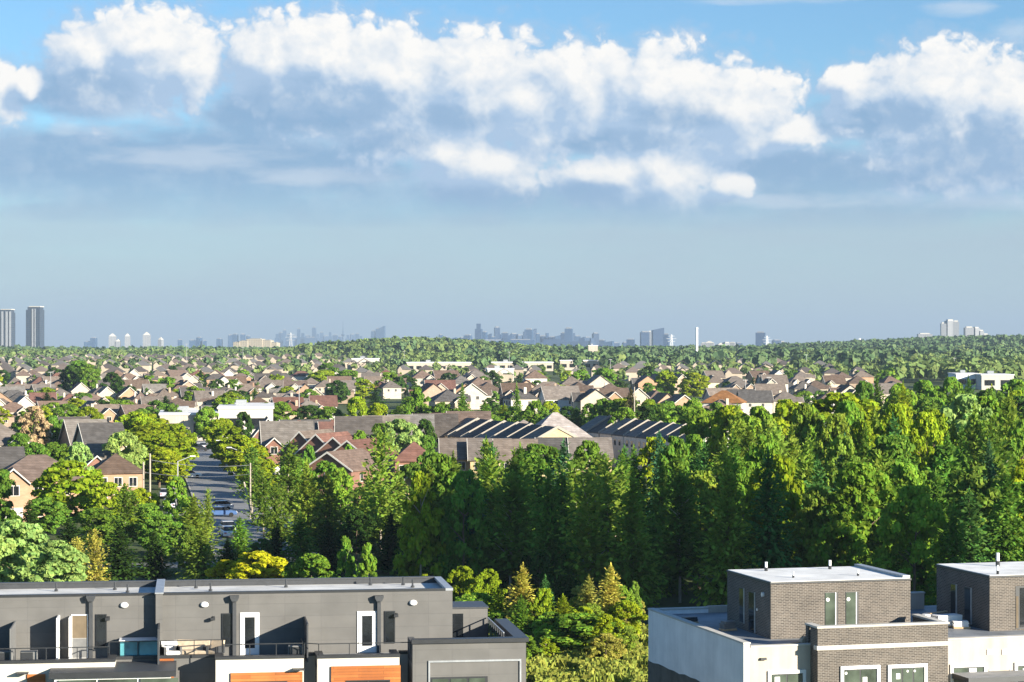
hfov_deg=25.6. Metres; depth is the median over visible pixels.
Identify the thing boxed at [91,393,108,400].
house
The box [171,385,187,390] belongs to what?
house
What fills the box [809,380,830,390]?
house
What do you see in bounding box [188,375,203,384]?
house
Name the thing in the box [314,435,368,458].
house
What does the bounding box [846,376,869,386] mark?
house
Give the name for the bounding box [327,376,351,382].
house
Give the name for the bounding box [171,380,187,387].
house
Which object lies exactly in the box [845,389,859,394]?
house
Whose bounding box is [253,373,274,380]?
house
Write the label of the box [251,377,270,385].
house
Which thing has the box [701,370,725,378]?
house
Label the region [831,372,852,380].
house
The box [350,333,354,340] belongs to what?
tower block
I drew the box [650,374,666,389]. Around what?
house
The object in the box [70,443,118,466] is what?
house
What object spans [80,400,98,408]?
house
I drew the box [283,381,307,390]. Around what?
house
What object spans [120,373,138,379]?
house
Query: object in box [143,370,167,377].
house
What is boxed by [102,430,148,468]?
leafy tree
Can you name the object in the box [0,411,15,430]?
house
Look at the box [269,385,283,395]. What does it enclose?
house
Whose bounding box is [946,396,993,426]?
leafy tree
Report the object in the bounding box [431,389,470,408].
house
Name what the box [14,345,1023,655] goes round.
ground
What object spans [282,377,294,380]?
house
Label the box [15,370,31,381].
house
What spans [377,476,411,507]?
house
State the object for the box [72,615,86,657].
doorway
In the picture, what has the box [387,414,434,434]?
house
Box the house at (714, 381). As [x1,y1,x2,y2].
[697,375,723,389]
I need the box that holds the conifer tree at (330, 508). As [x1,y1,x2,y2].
[308,471,353,549]
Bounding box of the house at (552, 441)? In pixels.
[535,437,569,484]
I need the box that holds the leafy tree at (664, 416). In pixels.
[657,411,684,423]
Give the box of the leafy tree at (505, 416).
[499,406,529,422]
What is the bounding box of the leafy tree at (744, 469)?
[715,461,759,568]
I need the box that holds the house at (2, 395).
[0,392,12,401]
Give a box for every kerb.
[185,478,216,558]
[243,482,253,522]
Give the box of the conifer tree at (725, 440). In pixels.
[710,433,730,477]
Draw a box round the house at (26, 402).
[13,395,35,407]
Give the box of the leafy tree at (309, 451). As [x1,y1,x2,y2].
[302,444,315,468]
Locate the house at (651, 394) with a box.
[646,390,660,398]
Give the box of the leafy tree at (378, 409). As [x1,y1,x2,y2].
[366,402,388,414]
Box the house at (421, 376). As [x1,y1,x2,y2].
[409,370,435,389]
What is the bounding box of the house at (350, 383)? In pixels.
[340,380,355,393]
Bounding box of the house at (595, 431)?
[587,416,622,436]
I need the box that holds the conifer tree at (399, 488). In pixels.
[377,465,412,543]
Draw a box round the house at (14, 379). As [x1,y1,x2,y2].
[3,377,26,383]
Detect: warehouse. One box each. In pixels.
[485,366,513,380]
[948,370,981,388]
[975,371,1014,389]
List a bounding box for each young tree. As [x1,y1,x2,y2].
[446,565,483,599]
[479,569,507,611]
[515,555,536,595]
[525,552,556,597]
[550,574,578,607]
[628,581,642,623]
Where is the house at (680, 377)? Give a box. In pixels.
[674,374,689,393]
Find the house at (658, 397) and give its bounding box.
[651,392,671,403]
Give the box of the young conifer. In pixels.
[487,585,510,631]
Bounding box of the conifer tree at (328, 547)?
[311,518,357,573]
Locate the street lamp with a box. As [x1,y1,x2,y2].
[177,456,194,475]
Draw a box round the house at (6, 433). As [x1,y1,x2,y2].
[0,423,30,446]
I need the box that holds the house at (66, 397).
[57,393,72,400]
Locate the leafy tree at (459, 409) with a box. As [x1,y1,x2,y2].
[450,407,470,410]
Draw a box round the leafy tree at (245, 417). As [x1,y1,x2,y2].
[230,411,253,436]
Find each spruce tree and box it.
[217,516,258,561]
[279,510,325,577]
[447,469,501,592]
[454,383,469,408]
[480,441,503,518]
[509,381,524,421]
[522,449,557,566]
[528,470,582,591]
[545,437,583,561]
[593,448,651,582]
[612,443,649,501]
[613,443,654,541]
[640,428,665,542]
[643,461,690,595]
[689,442,714,471]
[693,438,716,557]
[735,446,802,568]
[791,443,824,527]
[795,455,842,566]
[828,432,871,565]
[855,423,877,543]
[876,412,910,543]
[888,479,948,605]
[921,498,973,605]
[927,486,997,604]
[953,423,976,518]
[975,469,1023,562]
[976,436,1000,554]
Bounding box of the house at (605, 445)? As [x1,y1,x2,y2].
[567,437,613,479]
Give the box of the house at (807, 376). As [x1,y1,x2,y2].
[793,371,815,380]
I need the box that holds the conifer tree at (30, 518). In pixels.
[18,500,51,558]
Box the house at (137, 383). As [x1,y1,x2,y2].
[123,379,149,391]
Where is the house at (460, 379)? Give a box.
[453,375,468,386]
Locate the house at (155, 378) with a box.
[140,374,158,380]
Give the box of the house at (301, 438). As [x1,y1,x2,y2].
[279,429,333,476]
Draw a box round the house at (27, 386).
[5,384,30,390]
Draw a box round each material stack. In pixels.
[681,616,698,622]
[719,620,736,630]
[931,613,961,627]
[952,620,970,628]
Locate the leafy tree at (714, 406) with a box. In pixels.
[704,402,722,416]
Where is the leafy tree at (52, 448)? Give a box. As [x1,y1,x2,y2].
[43,442,68,457]
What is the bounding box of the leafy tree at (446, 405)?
[433,402,451,410]
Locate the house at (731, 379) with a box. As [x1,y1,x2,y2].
[722,376,750,383]
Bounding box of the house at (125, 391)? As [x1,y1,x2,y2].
[115,386,136,399]
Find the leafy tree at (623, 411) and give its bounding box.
[607,407,636,423]
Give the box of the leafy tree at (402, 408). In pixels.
[389,405,405,413]
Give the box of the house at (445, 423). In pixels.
[412,413,458,451]
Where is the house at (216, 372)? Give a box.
[206,370,224,375]
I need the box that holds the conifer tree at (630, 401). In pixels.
[621,386,638,418]
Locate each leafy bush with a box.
[280,553,339,577]
[454,592,495,607]
[488,611,513,633]
[515,616,537,636]
[540,612,623,649]
[604,600,647,633]
[610,625,638,652]
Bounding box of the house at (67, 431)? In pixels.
[57,419,106,447]
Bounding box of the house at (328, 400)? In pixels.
[308,395,337,419]
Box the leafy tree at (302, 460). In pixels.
[278,457,309,507]
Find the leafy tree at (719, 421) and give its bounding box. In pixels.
[705,405,745,467]
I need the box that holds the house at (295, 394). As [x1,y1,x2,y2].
[276,390,300,396]
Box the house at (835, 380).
[820,375,846,386]
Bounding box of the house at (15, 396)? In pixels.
[9,391,28,400]
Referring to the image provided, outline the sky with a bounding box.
[0,0,1023,348]
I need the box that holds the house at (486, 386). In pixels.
[477,382,498,402]
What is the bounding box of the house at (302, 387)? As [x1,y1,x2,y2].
[295,383,309,394]
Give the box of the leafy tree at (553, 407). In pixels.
[539,400,559,412]
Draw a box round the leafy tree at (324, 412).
[313,406,342,419]
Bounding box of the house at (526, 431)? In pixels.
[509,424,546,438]
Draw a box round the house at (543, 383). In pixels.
[532,381,559,390]
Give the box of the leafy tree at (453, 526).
[435,470,492,587]
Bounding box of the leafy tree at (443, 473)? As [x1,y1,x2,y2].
[413,452,466,554]
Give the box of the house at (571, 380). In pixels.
[559,376,584,385]
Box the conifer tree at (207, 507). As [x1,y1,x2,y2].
[201,488,215,535]
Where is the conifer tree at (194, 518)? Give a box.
[167,493,225,558]
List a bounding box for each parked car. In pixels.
[159,488,166,497]
[181,470,201,477]
[192,445,208,450]
[203,500,233,509]
[208,506,236,516]
[218,520,233,529]
[219,525,235,537]
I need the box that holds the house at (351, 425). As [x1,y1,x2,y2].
[334,416,382,437]
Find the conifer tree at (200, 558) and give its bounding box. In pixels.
[175,527,219,579]
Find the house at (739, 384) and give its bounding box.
[723,380,753,388]
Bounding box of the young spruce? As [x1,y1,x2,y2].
[536,575,556,613]
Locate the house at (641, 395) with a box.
[629,387,649,405]
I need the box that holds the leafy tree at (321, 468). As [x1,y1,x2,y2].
[309,460,345,515]
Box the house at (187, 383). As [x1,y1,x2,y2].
[179,380,201,386]
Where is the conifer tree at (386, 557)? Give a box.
[365,511,403,572]
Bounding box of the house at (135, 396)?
[125,392,145,403]
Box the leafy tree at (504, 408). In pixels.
[492,404,512,419]
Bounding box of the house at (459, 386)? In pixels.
[445,383,467,393]
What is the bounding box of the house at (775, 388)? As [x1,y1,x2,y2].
[753,384,786,395]
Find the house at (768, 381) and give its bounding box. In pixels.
[759,378,777,383]
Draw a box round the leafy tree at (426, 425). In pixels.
[414,418,437,450]
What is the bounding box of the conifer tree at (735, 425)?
[723,403,749,461]
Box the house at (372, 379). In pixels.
[364,376,384,387]
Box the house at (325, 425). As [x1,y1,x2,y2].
[317,422,333,430]
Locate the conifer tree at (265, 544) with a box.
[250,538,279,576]
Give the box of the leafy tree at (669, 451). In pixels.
[651,436,700,523]
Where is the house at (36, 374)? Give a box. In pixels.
[26,373,43,381]
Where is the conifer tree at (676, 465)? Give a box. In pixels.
[644,448,705,579]
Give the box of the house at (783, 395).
[772,390,803,412]
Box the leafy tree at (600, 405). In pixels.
[588,398,613,420]
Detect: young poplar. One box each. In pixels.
[332,535,356,576]
[356,542,377,576]
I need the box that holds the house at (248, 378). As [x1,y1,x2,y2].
[234,373,252,381]
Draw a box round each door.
[10,508,22,517]
[69,616,70,658]
[241,614,257,654]
[359,612,375,652]
[452,613,462,637]
[749,591,755,633]
[1016,586,1023,628]
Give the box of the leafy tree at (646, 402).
[638,397,649,417]
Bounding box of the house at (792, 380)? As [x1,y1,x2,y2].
[788,376,810,392]
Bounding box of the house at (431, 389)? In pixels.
[407,383,441,405]
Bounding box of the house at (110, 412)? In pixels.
[86,404,119,421]
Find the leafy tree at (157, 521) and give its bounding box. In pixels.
[137,515,182,558]
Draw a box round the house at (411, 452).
[391,441,425,472]
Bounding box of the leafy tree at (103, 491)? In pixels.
[88,482,127,519]
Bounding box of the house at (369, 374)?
[361,373,379,377]
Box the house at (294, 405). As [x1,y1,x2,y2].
[284,400,309,418]
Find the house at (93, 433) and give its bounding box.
[72,422,126,450]
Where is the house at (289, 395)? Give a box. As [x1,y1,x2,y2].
[270,393,294,401]
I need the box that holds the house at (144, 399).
[139,396,171,406]
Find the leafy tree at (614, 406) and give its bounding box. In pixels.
[603,400,627,417]
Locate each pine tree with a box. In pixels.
[66,536,89,580]
[82,527,110,580]
[102,483,146,543]
[230,444,270,512]
[241,469,282,538]
[256,483,296,541]
[268,439,313,527]
[459,451,526,578]
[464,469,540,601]
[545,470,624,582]
[546,454,603,554]
[572,454,646,571]
[582,452,618,552]
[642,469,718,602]
[698,450,735,538]
[727,422,763,463]
[758,428,795,473]
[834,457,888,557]
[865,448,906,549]
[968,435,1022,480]
[969,416,1011,474]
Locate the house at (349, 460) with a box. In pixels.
[309,448,383,504]
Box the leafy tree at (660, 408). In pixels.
[644,403,678,419]
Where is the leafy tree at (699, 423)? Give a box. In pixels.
[679,408,717,471]
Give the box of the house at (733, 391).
[727,389,754,394]
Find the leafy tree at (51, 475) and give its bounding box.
[30,460,104,525]
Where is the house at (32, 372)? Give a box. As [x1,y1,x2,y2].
[27,370,37,374]
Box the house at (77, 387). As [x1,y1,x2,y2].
[67,382,89,393]
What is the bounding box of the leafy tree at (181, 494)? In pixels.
[162,476,189,523]
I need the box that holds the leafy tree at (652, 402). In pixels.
[636,399,659,416]
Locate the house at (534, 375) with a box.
[522,370,547,384]
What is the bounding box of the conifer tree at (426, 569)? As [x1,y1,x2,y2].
[389,458,466,585]
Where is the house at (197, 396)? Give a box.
[192,390,224,409]
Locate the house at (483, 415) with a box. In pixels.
[446,411,490,419]
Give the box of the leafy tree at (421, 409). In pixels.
[415,403,426,412]
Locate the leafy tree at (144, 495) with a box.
[127,487,161,523]
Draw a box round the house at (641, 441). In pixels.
[636,422,675,470]
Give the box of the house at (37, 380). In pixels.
[27,376,42,383]
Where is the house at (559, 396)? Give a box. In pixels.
[537,386,579,414]
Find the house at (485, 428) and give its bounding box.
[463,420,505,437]
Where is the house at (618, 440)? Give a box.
[612,419,649,466]
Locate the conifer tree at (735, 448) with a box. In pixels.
[719,429,746,554]
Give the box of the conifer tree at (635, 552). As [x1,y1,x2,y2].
[595,468,671,607]
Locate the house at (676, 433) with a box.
[664,425,685,445]
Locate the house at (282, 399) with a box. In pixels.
[271,397,303,402]
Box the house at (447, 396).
[428,388,466,408]
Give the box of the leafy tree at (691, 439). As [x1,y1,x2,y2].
[684,434,713,471]
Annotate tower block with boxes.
[0,309,14,346]
[26,306,43,347]
[84,341,89,346]
[90,337,96,347]
[109,333,115,346]
[116,339,120,347]
[125,333,129,347]
[143,332,150,347]
[158,337,163,346]
[189,340,195,347]
[196,337,201,346]
[216,338,222,346]
[228,334,231,346]
[232,333,238,346]
[233,341,239,346]
[239,340,247,346]
[240,333,245,340]
[247,338,264,346]
[263,340,273,347]
[271,342,279,346]
[278,332,282,346]
[283,329,285,346]
[286,333,290,346]
[292,336,296,345]
[297,328,299,344]
[300,333,305,343]
[304,337,316,344]
[312,326,315,337]
[320,332,323,341]
[323,335,328,341]
[332,334,337,340]
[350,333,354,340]
[371,330,375,337]
[376,328,378,337]
[379,326,384,338]
[464,334,471,339]
[475,324,482,339]
[482,331,486,339]
[494,326,499,339]
[501,332,508,342]
[506,339,534,344]
[516,334,522,338]
[525,328,532,339]
[533,329,536,343]
[536,333,539,342]
[537,339,569,345]
[561,332,564,341]
[565,327,572,341]
[570,341,587,346]
[588,338,594,344]
[592,333,598,345]
[599,340,605,346]
[603,341,613,346]
[626,339,634,345]
[640,331,649,345]
[651,328,663,345]
[663,333,668,346]
[705,341,713,346]
[756,332,764,345]
[917,333,931,337]
[940,322,945,335]
[944,319,954,336]
[953,320,958,336]
[963,326,973,336]
[973,327,979,335]
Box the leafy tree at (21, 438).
[7,433,29,445]
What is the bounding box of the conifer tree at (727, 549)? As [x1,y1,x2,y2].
[684,453,765,606]
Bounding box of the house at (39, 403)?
[35,401,67,411]
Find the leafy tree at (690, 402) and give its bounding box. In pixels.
[678,399,703,415]
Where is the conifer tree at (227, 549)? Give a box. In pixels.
[212,537,239,576]
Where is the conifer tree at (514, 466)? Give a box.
[481,447,541,594]
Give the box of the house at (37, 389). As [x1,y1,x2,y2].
[35,387,61,391]
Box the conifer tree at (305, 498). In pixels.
[285,459,326,551]
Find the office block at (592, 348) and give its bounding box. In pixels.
[588,344,597,352]
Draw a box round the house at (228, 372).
[223,369,234,375]
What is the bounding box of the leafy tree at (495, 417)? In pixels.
[491,412,499,420]
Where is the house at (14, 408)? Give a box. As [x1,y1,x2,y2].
[2,401,25,422]
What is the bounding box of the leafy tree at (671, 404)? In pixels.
[661,401,681,409]
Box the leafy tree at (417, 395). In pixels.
[404,387,430,413]
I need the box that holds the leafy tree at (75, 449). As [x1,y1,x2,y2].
[65,442,93,488]
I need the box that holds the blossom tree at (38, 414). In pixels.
[18,406,52,444]
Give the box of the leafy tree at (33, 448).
[23,442,53,458]
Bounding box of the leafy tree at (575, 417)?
[566,406,588,427]
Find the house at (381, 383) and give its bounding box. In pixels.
[367,381,384,395]
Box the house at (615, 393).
[593,387,629,399]
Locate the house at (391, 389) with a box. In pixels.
[380,380,401,398]
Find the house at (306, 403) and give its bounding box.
[300,400,322,414]
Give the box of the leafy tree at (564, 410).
[559,406,582,418]
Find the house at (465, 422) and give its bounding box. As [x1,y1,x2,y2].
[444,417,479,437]
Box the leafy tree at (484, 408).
[478,401,491,410]
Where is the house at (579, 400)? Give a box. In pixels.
[570,388,612,416]
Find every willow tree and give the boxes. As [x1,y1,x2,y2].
[772,399,798,444]
[789,392,880,454]
[866,404,918,430]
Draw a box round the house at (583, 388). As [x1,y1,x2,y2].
[570,382,593,391]
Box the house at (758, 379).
[755,374,782,383]
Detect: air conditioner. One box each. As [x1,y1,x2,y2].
[0,650,13,659]
[20,650,37,659]
[288,645,304,661]
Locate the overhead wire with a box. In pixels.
[144,472,247,476]
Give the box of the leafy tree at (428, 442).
[419,435,437,452]
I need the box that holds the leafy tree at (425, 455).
[414,451,439,479]
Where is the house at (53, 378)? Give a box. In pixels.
[42,376,61,383]
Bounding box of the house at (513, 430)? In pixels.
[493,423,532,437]
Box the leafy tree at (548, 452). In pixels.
[500,443,570,509]
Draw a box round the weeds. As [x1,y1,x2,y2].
[492,624,647,681]
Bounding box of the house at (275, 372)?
[270,370,287,375]
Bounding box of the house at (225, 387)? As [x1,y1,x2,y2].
[210,385,232,389]
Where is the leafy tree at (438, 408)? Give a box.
[426,404,448,412]
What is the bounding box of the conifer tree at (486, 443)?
[470,434,502,501]
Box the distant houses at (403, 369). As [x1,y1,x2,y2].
[0,352,866,382]
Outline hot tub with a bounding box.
[119,637,157,654]
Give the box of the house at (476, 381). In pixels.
[466,377,491,385]
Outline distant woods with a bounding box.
[0,335,1023,380]
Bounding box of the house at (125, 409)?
[117,404,154,421]
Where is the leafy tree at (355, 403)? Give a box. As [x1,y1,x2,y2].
[342,396,369,415]
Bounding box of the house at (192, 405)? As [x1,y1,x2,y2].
[170,396,197,409]
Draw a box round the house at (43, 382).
[36,380,48,383]
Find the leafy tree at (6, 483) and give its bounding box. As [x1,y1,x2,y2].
[0,468,15,509]
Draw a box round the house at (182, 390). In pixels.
[178,387,209,396]
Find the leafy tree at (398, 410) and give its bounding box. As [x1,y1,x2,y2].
[390,405,402,413]
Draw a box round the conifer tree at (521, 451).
[501,441,537,550]
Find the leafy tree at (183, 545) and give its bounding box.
[165,524,204,572]
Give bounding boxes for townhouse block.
[0,576,528,681]
[647,553,1023,681]
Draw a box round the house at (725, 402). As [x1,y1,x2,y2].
[702,398,743,410]
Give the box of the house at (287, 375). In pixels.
[280,374,297,379]
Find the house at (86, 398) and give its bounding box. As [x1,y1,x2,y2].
[79,396,93,400]
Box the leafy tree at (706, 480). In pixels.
[667,470,737,588]
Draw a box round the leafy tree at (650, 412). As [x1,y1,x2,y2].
[633,406,658,421]
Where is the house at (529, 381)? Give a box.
[521,379,535,388]
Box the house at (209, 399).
[199,391,214,400]
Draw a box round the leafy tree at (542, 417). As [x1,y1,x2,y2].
[535,413,550,422]
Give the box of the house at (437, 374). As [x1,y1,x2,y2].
[431,370,459,379]
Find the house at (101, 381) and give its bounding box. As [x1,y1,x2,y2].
[96,379,114,385]
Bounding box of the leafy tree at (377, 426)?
[369,423,386,440]
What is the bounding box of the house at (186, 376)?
[180,373,198,379]
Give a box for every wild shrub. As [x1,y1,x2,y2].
[464,575,489,608]
[508,594,533,634]
[525,634,543,658]
[526,588,555,623]
[532,611,568,645]
[537,638,560,655]
[550,614,568,647]
[565,606,599,646]
[566,596,584,613]
[570,583,599,604]
[575,603,603,637]
[583,633,627,659]
[584,613,624,655]
[615,585,636,622]
[615,641,644,658]
[625,600,646,625]
[628,587,647,614]
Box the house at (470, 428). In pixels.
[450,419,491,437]
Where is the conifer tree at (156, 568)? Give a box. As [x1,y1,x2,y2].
[134,529,179,579]
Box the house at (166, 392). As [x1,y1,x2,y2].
[151,387,180,399]
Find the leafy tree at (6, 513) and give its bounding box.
[0,507,22,551]
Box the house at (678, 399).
[668,394,701,405]
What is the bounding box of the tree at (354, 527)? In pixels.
[333,510,379,559]
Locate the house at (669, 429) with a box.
[648,423,685,459]
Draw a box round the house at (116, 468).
[86,453,144,504]
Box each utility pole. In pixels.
[149,453,150,497]
[250,463,250,518]
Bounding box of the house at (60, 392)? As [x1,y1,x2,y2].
[56,388,77,396]
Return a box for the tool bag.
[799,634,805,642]
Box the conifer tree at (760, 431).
[754,424,762,461]
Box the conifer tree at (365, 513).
[348,474,394,543]
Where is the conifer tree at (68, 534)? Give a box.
[49,518,92,573]
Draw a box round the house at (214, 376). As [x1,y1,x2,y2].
[204,374,222,387]
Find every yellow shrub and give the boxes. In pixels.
[204,559,235,578]
[225,550,287,578]
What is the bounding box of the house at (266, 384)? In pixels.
[260,380,283,391]
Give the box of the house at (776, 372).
[770,370,783,373]
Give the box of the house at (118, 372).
[113,370,123,375]
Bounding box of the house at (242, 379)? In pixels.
[225,376,246,385]
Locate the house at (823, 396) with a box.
[815,390,835,405]
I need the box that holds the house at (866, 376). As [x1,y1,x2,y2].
[850,371,873,382]
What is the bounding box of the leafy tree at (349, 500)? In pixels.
[342,487,364,527]
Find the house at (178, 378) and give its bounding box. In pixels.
[162,376,183,388]
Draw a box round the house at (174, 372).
[165,370,186,375]
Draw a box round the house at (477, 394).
[458,383,492,409]
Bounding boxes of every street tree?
[114,411,160,433]
[130,423,197,461]
[134,432,159,443]
[139,414,168,430]
[142,431,198,470]
[142,447,181,486]
[151,453,189,483]
[168,423,197,447]
[197,421,220,439]
[202,418,233,444]
[206,425,247,464]
[212,435,271,475]
[223,443,278,479]
[238,457,271,480]
[239,461,279,496]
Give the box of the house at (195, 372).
[188,370,205,375]
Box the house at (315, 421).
[279,419,330,429]
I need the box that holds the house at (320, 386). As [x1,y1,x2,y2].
[313,379,330,394]
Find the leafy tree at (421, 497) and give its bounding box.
[392,470,445,576]
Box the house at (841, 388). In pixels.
[828,384,854,392]
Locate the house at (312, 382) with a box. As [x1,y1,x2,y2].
[298,378,318,386]
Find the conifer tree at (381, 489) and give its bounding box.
[342,428,410,553]
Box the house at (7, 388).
[0,386,25,392]
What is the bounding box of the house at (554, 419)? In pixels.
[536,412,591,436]
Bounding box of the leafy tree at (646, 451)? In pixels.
[636,437,666,521]
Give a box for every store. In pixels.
[351,356,379,363]
[406,360,471,371]
[491,360,553,370]
[559,360,611,369]
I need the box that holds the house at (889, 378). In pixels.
[879,375,901,383]
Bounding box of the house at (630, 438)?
[624,421,661,460]
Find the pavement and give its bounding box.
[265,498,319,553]
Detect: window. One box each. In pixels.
[10,485,19,495]
[58,680,96,681]
[96,614,106,647]
[99,679,136,681]
[114,477,121,486]
[129,477,136,486]
[140,678,177,681]
[222,613,231,646]
[227,418,239,425]
[251,418,263,428]
[270,447,277,453]
[346,680,389,681]
[385,611,394,641]
[430,676,487,681]
[458,461,465,469]
[739,587,744,623]
[768,669,805,681]
[825,592,837,624]
[840,665,879,681]
[845,592,858,623]
[888,663,927,681]
[950,663,986,681]
[951,583,956,613]
[959,379,965,383]
[964,586,971,624]
[985,380,994,385]
[1014,662,1023,681]
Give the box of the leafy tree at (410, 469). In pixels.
[394,462,420,511]
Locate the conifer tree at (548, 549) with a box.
[515,462,578,603]
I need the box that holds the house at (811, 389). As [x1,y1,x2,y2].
[794,384,825,401]
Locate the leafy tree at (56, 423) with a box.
[35,415,62,447]
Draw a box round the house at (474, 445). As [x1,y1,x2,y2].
[466,438,511,477]
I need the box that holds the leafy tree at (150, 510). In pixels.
[130,503,173,539]
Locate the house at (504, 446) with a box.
[492,439,537,472]
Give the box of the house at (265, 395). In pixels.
[254,388,276,402]
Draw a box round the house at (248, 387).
[237,383,259,394]
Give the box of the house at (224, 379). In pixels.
[209,376,228,386]
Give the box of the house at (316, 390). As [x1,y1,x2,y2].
[306,387,323,394]
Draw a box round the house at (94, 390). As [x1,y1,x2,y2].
[88,384,100,393]
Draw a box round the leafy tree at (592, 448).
[573,440,612,489]
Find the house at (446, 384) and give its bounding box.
[424,380,455,388]
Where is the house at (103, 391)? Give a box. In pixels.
[94,386,116,399]
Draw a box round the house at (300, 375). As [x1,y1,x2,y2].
[290,371,308,379]
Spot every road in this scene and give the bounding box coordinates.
[87,561,214,568]
[185,440,292,562]
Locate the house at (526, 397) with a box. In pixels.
[501,387,538,415]
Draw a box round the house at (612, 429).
[599,418,636,436]
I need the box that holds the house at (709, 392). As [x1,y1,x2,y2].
[702,388,737,400]
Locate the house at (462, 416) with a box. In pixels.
[458,413,475,421]
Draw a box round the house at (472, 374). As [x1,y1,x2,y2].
[463,370,489,379]
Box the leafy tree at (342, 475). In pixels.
[321,468,353,527]
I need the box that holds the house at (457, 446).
[438,438,469,470]
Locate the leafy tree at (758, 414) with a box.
[730,405,784,442]
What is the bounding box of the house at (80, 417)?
[49,416,89,441]
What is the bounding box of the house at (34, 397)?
[29,392,56,403]
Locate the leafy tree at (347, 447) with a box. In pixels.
[345,445,353,449]
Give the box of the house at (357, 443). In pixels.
[333,438,397,484]
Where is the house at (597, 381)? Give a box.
[581,375,611,387]
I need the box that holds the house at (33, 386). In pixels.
[29,384,55,391]
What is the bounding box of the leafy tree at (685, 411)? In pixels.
[675,405,714,423]
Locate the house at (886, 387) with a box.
[871,383,894,405]
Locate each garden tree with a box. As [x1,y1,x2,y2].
[0,370,10,382]
[0,406,12,424]
[12,409,35,432]
[36,406,52,422]
[39,387,58,395]
[41,392,54,400]
[44,367,61,375]
[46,402,63,415]
[51,403,79,416]
[58,365,79,390]
[62,408,78,416]
[64,360,92,384]
[68,398,84,407]
[71,392,92,397]
[76,364,100,389]
[77,406,104,418]
[94,399,105,403]
[99,372,124,393]
[105,400,120,404]
[120,400,133,404]
[122,385,136,390]
[135,408,151,413]
[142,375,157,383]
[145,400,168,419]
[154,377,176,387]
[160,396,170,403]
[164,366,177,371]
[164,403,181,411]
[180,386,203,400]
[193,406,218,432]
[197,370,208,386]
[207,379,224,388]
[211,398,234,418]
[215,392,247,402]
[218,379,243,389]
[225,390,243,395]
[233,369,252,377]
[239,390,250,396]
[249,388,257,398]
[272,374,284,379]
[273,401,296,420]
[277,386,295,392]
[291,405,320,419]
[299,389,319,397]
[307,370,334,381]
[317,363,339,375]
[325,380,347,402]
[325,380,350,400]
[331,370,363,383]
[354,379,374,400]
[364,381,389,403]
[367,393,384,408]
[374,372,404,385]
[393,375,420,396]
[400,396,414,404]
[441,372,456,379]
[479,398,495,410]
[484,370,503,381]
[488,402,501,413]
[491,391,498,401]
[492,378,502,387]
[514,372,522,382]
[541,368,551,380]
[559,370,571,380]
[572,370,590,380]
[594,368,617,384]
[614,381,628,387]
[615,371,624,385]
[640,365,657,375]
[642,382,654,392]
[654,370,677,395]
[656,387,669,392]
[675,371,692,380]
[677,372,710,397]
[721,381,729,387]
[783,372,793,378]
[794,391,812,403]
[803,396,812,404]
[811,390,824,401]
[875,370,882,379]
[880,368,900,379]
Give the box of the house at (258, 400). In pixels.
[248,397,268,402]
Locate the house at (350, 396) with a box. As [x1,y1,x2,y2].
[325,386,354,403]
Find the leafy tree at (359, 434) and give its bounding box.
[353,430,365,439]
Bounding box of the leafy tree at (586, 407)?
[579,403,597,423]
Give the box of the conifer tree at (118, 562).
[85,523,149,580]
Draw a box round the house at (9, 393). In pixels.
[3,390,28,396]
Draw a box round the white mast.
[695,327,697,350]
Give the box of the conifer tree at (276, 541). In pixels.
[260,523,291,577]
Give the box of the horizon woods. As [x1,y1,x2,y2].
[0,334,1023,353]
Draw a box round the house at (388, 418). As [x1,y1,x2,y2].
[362,415,410,444]
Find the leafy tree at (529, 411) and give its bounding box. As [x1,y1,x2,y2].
[522,400,548,423]
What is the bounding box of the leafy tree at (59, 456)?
[53,447,80,461]
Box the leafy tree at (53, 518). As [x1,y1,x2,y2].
[24,497,74,534]
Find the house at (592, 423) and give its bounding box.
[580,415,611,432]
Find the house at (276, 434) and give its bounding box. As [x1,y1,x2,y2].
[258,420,313,474]
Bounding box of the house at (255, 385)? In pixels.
[238,381,261,391]
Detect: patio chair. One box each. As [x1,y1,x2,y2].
[160,641,181,654]
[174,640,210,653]
[203,640,224,653]
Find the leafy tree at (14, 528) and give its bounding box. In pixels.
[0,519,49,580]
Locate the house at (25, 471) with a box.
[0,455,83,521]
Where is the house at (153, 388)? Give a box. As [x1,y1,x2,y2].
[141,384,166,394]
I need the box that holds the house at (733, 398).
[701,390,746,412]
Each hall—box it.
[159,406,217,439]
[217,400,273,437]
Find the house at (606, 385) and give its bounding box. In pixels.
[601,383,616,387]
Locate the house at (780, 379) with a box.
[759,375,788,391]
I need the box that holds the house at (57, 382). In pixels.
[51,379,62,386]
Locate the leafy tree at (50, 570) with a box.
[14,540,89,581]
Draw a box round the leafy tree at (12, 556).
[0,536,32,581]
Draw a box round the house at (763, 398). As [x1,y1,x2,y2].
[736,390,773,415]
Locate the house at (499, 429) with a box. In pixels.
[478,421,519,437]
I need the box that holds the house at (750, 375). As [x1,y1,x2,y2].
[745,371,769,383]
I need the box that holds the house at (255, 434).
[249,416,269,444]
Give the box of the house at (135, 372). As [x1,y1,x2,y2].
[128,369,141,377]
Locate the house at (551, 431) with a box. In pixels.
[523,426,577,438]
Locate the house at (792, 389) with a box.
[788,380,809,394]
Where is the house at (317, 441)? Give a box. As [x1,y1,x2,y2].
[295,431,350,478]
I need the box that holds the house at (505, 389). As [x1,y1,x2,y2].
[498,383,531,405]
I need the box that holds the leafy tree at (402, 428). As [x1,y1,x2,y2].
[373,418,422,452]
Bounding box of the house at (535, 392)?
[530,383,555,396]
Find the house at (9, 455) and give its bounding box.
[0,446,24,468]
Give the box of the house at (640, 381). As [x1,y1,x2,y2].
[629,375,657,389]
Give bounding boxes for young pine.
[494,562,541,631]
[552,595,573,630]
[573,576,600,610]
[592,562,637,634]
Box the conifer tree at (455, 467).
[418,451,468,554]
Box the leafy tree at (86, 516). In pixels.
[71,507,122,545]

